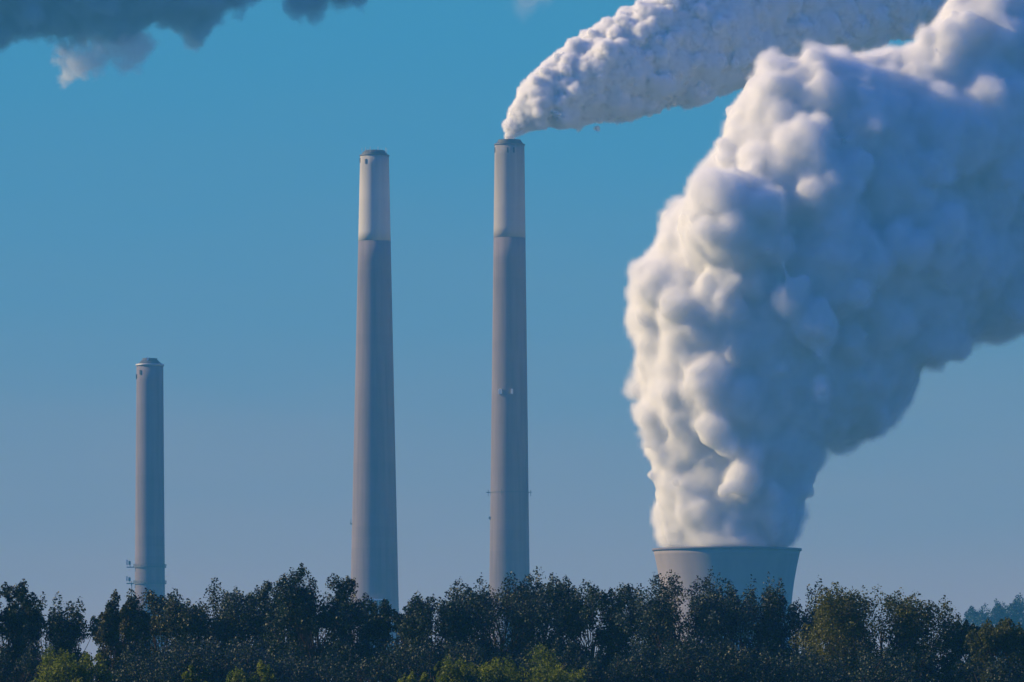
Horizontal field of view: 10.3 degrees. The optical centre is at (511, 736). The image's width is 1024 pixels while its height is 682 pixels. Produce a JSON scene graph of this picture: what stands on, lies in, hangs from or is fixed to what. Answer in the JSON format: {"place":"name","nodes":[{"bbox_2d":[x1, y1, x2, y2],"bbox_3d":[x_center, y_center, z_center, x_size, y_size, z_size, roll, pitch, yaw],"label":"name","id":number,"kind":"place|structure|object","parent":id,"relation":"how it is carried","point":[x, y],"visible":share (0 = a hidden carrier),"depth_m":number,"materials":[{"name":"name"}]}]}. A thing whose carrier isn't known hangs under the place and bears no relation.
{"place":"outdoors","nodes":[
{"label":"outdoors","id":0,"kind":"place"},
{"bbox_2d":[0,0,1023,681],"label":"sky","id":1,"kind":"structure","parent":0,"point":[775,248],"materials":[{"name":"blue"}]},
{"bbox_3d":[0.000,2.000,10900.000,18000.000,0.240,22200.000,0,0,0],"label":"ground","id":2,"kind":"structure","parent":0,"visible":0},
{"bbox_2d":[0,578,45,681],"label":"tree","id":3,"kind":"object","parent":2,"relation":"on","point":[21,621],"visible":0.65,"depth_m":469.20,"materials":[{"name":"green plant"}]},
{"bbox_2d":[0,637,81,681],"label":"bush","id":4,"kind":"object","parent":2,"relation":"on","point":[29,664],"visible":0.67,"depth_m":453.75,"materials":[{"name":"green plant"}]},
{"bbox_2d":[3,591,100,681],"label":"tree","id":5,"kind":"object","parent":2,"relation":"on","point":[64,633],"visible":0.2,"depth_m":478.55,"materials":[{"name":"green plant"}]},
{"bbox_2d":[31,644,106,681],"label":"sapling","id":6,"kind":"object","parent":2,"relation":"on","point":[54,674],"visible":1,"depth_m":419.13,"materials":[{"name":"green plant"}]},
{"bbox_2d":[98,665,112,681],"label":"sapling","id":7,"kind":"object","parent":2,"relation":"on","point":[104,678],"visible":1,"depth_m":419.37,"materials":[{"name":"green plant"}]},
{"bbox_2d":[90,589,152,681],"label":"tree","id":8,"kind":"object","parent":2,"relation":"on","point":[129,620],"visible":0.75,"depth_m":488.98,"materials":[{"name":"green plant"}]},
{"bbox_2d":[126,357,165,651],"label":"chimney","id":9,"kind":"object","parent":2,"relation":"on","point":[149,565],"visible":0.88,"depth_m":3342.82,"materials":[{"name":"concrete"}]},
{"bbox_2d":[112,588,214,681],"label":"tree","id":10,"kind":"object","parent":2,"relation":"on","point":[181,621],"visible":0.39,"depth_m":493.87,"materials":[{"name":"green plant"}]},
{"bbox_2d":[108,634,229,681],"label":"bush","id":11,"kind":"object","parent":2,"relation":"on","point":[119,674],"visible":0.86,"depth_m":453.44,"materials":[{"name":"green plant"}]},
{"bbox_2d":[181,665,207,681],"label":"sapling","id":12,"kind":"object","parent":2,"relation":"on","point":[188,676],"visible":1,"depth_m":420.17,"materials":[{"name":"green plant"}]},
{"bbox_2d":[148,577,263,681],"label":"tree","id":13,"kind":"object","parent":2,"relation":"on","point":[226,623],"visible":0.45,"depth_m":498.19,"materials":[{"name":"green plant"}]},
{"bbox_2d":[136,627,303,681],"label":"tree","id":14,"kind":"object","parent":2,"relation":"on","point":[247,658],"visible":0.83,"depth_m":453.40,"materials":[{"name":"green plant"}]},
{"bbox_2d":[207,585,286,677],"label":"tree","id":15,"kind":"object","parent":2,"relation":"on","point":[260,603],"visible":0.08,"depth_m":503.86,"materials":[{"name":"green plant"}]},
{"bbox_2d":[225,660,277,681],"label":"sapling","id":16,"kind":"object","parent":2,"relation":"on","point":[263,670],"visible":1,"depth_m":420.09,"materials":[{"name":"green plant"}]},
{"bbox_2d":[235,579,322,681],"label":"tree","id":17,"kind":"object","parent":2,"relation":"on","point":[258,619],"visible":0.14,"depth_m":498.55,"materials":[{"name":"green plant"}]},
{"bbox_2d":[259,563,392,681],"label":"tree","id":18,"kind":"object","parent":2,"relation":"on","point":[340,615],"visible":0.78,"depth_m":488.42,"materials":[{"name":"green plant"}]},
{"bbox_2d":[247,641,410,681],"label":"bush","id":19,"kind":"object","parent":2,"relation":"on","point":[312,674],"visible":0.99,"depth_m":452.14,"materials":[{"name":"green plant"}]},
{"bbox_2d":[322,592,395,681],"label":"tree","id":20,"kind":"object","parent":2,"relation":"on","point":[371,634],"visible":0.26,"depth_m":498.71,"materials":[{"name":"green plant"}]},
{"bbox_2d":[350,147,399,681],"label":"chimney","id":21,"kind":"object","parent":2,"relation":"on","point":[374,561],"visible":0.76,"depth_m":3191.01,"materials":[{"name":"concrete"}]},
{"bbox_2d":[355,598,430,679],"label":"tree","id":22,"kind":"object","parent":2,"relation":"on","point":[385,618],"visible":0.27,"depth_m":498.38,"materials":[{"name":"green plant"}]},
{"bbox_2d":[398,671,429,681],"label":"sapling","id":23,"kind":"object","parent":2,"relation":"on","point":[411,677],"visible":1,"depth_m":419.26,"materials":[{"name":"green plant"}]},
{"bbox_2d":[368,636,502,681],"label":"bush","id":24,"kind":"object","parent":2,"relation":"on","point":[415,665],"visible":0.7,"depth_m":453.37,"materials":[{"name":"green plant"}]},
{"bbox_2d":[388,591,483,681],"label":"tree","id":25,"kind":"object","parent":2,"relation":"on","point":[454,613],"visible":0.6,"depth_m":493.29,"materials":[{"name":"green plant"}]},
{"bbox_2d":[428,661,457,681],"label":"sapling","id":26,"kind":"object","parent":2,"relation":"on","point":[436,666],"visible":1,"depth_m":420.02,"materials":[{"name":"green plant"}]},
{"bbox_2d":[435,654,507,681],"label":"sapling","id":27,"kind":"object","parent":2,"relation":"on","point":[459,673],"visible":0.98,"depth_m":418.97,"materials":[{"name":"green plant"}]},
{"bbox_2d":[423,566,584,681],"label":"tree","id":28,"kind":"object","parent":2,"relation":"on","point":[524,614],"visible":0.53,"depth_m":497.32,"materials":[{"name":"green plant"}]},
{"bbox_2d":[486,139,531,649],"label":"chimney","id":29,"kind":"object","parent":2,"relation":"on","point":[509,492],"visible":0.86,"depth_m":3241.50,"materials":[{"name":"concrete"}]},
{"bbox_2d":[469,642,586,681],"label":"sapling","id":30,"kind":"object","parent":2,"relation":"on","point":[510,674],"visible":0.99,"depth_m":418.78,"materials":[{"name":"green plant"}]},
{"bbox_2d":[500,572,586,669],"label":"tree","id":31,"kind":"object","parent":2,"relation":"on","point":[567,591],"visible":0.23,"depth_m":504.16,"materials":[{"name":"green plant"}]},
{"bbox_2d":[506,636,601,681],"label":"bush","id":32,"kind":"object","parent":2,"relation":"on","point":[564,653],"visible":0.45,"depth_m":454.16,"materials":[{"name":"green plant"}]},
{"bbox_2d":[534,579,647,681],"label":"tree","id":33,"kind":"object","parent":2,"relation":"on","point":[597,599],"visible":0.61,"depth_m":498.19,"materials":[{"name":"green plant"}]},
{"bbox_2d":[565,648,656,681],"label":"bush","id":34,"kind":"object","parent":2,"relation":"on","point":[590,667],"visible":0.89,"depth_m":453.90,"materials":[{"name":"green plant"}]},
{"bbox_2d":[590,598,674,680],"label":"tree","id":35,"kind":"object","parent":2,"relation":"on","point":[595,630],"visible":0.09,"depth_m":504.05,"materials":[{"name":"green plant"}]},
{"bbox_2d":[596,645,718,681],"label":"bush","id":36,"kind":"object","parent":2,"relation":"on","point":[633,670],"visible":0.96,"depth_m":453.01,"materials":[{"name":"green plant"}]},
{"bbox_2d":[606,566,756,681],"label":"tree","id":37,"kind":"object","parent":2,"relation":"on","point":[663,619],"visible":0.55,"depth_m":493.30,"materials":[{"name":"green plant"}]},
{"bbox_2d":[658,633,770,681],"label":"bush","id":38,"kind":"object","parent":2,"relation":"on","point":[683,653],"visible":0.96,"depth_m":453.22,"materials":[{"name":"green plant"}]},
{"bbox_2d":[652,546,801,653],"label":"cooling tower","id":39,"kind":"structure","parent":2,"relation":"on","point":[737,566],"depth_m":3067.59,"materials":[{"name":"concrete"}]},
{"bbox_2d":[680,569,800,681],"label":"tree","id":40,"kind":"object","parent":2,"relation":"on","point":[742,634],"visible":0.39,"depth_m":498.01,"materials":[{"name":"green plant"}]},
{"bbox_2d":[671,634,843,681],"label":"tree","id":41,"kind":"object","parent":2,"relation":"on","point":[763,663],"visible":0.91,"depth_m":452.42,"materials":[{"name":"green plant"}]},
{"bbox_2d":[748,575,840,681],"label":"tree","id":42,"kind":"object","parent":2,"relation":"on","point":[807,619],"visible":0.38,"depth_m":498.53,"materials":[{"name":"green plant"}]},
{"bbox_2d":[768,638,934,681],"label":"tree","id":43,"kind":"object","parent":2,"relation":"on","point":[879,666],"visible":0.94,"depth_m":452.56,"materials":[{"name":"green plant"}]},
{"bbox_2d":[789,581,976,681],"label":"tree","id":44,"kind":"object","parent":2,"relation":"on","point":[841,624],"visible":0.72,"depth_m":477.14,"materials":[{"name":"green plant"}]},
{"bbox_2d":[866,646,942,681],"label":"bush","id":45,"kind":"object","parent":2,"relation":"on","point":[925,661],"visible":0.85,"depth_m":454.50,"materials":[{"name":"green plant"}]},
{"bbox_2d":[939,619,997,681],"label":"tree","id":46,"kind":"object","parent":2,"relation":"on","point":[965,627],"visible":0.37,"depth_m":478.87,"materials":[{"name":"green plant"}]},
{"bbox_2d":[948,655,1023,681],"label":"bush","id":47,"kind":"object","parent":2,"relation":"on","point":[1007,673],"visible":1,"depth_m":454.38,"materials":[{"name":"green plant"}]},
{"bbox_2d":[958,617,1023,681],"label":"tree","id":48,"kind":"object","parent":2,"relation":"on","point":[1009,642],"visible":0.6,"depth_m":468.92,"materials":[{"name":"green plant"}]},
{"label":"hill","id":49,"kind":"structure","parent":0,"visible":0},
{"bbox_2d":[962,604,1015,662],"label":"tree","id":50,"kind":"object","parent":49,"relation":"on","point":[980,617],"visible":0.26,"depth_m":2597.14,"materials":[{"name":"green plant"}]},
{"bbox_2d":[985,598,1023,657],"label":"tree","id":51,"kind":"object","parent":49,"relation":"on","point":[993,619],"visible":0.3,"depth_m":2596.68,"materials":[{"name":"green plant"}]},
{"bbox_2d":[1003,593,1023,660],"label":"tree","id":52,"kind":"object","parent":49,"relation":"on","point":[1019,602],"visible":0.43,"depth_m":2595.99,"materials":[{"name":"green plant"}]}
]}

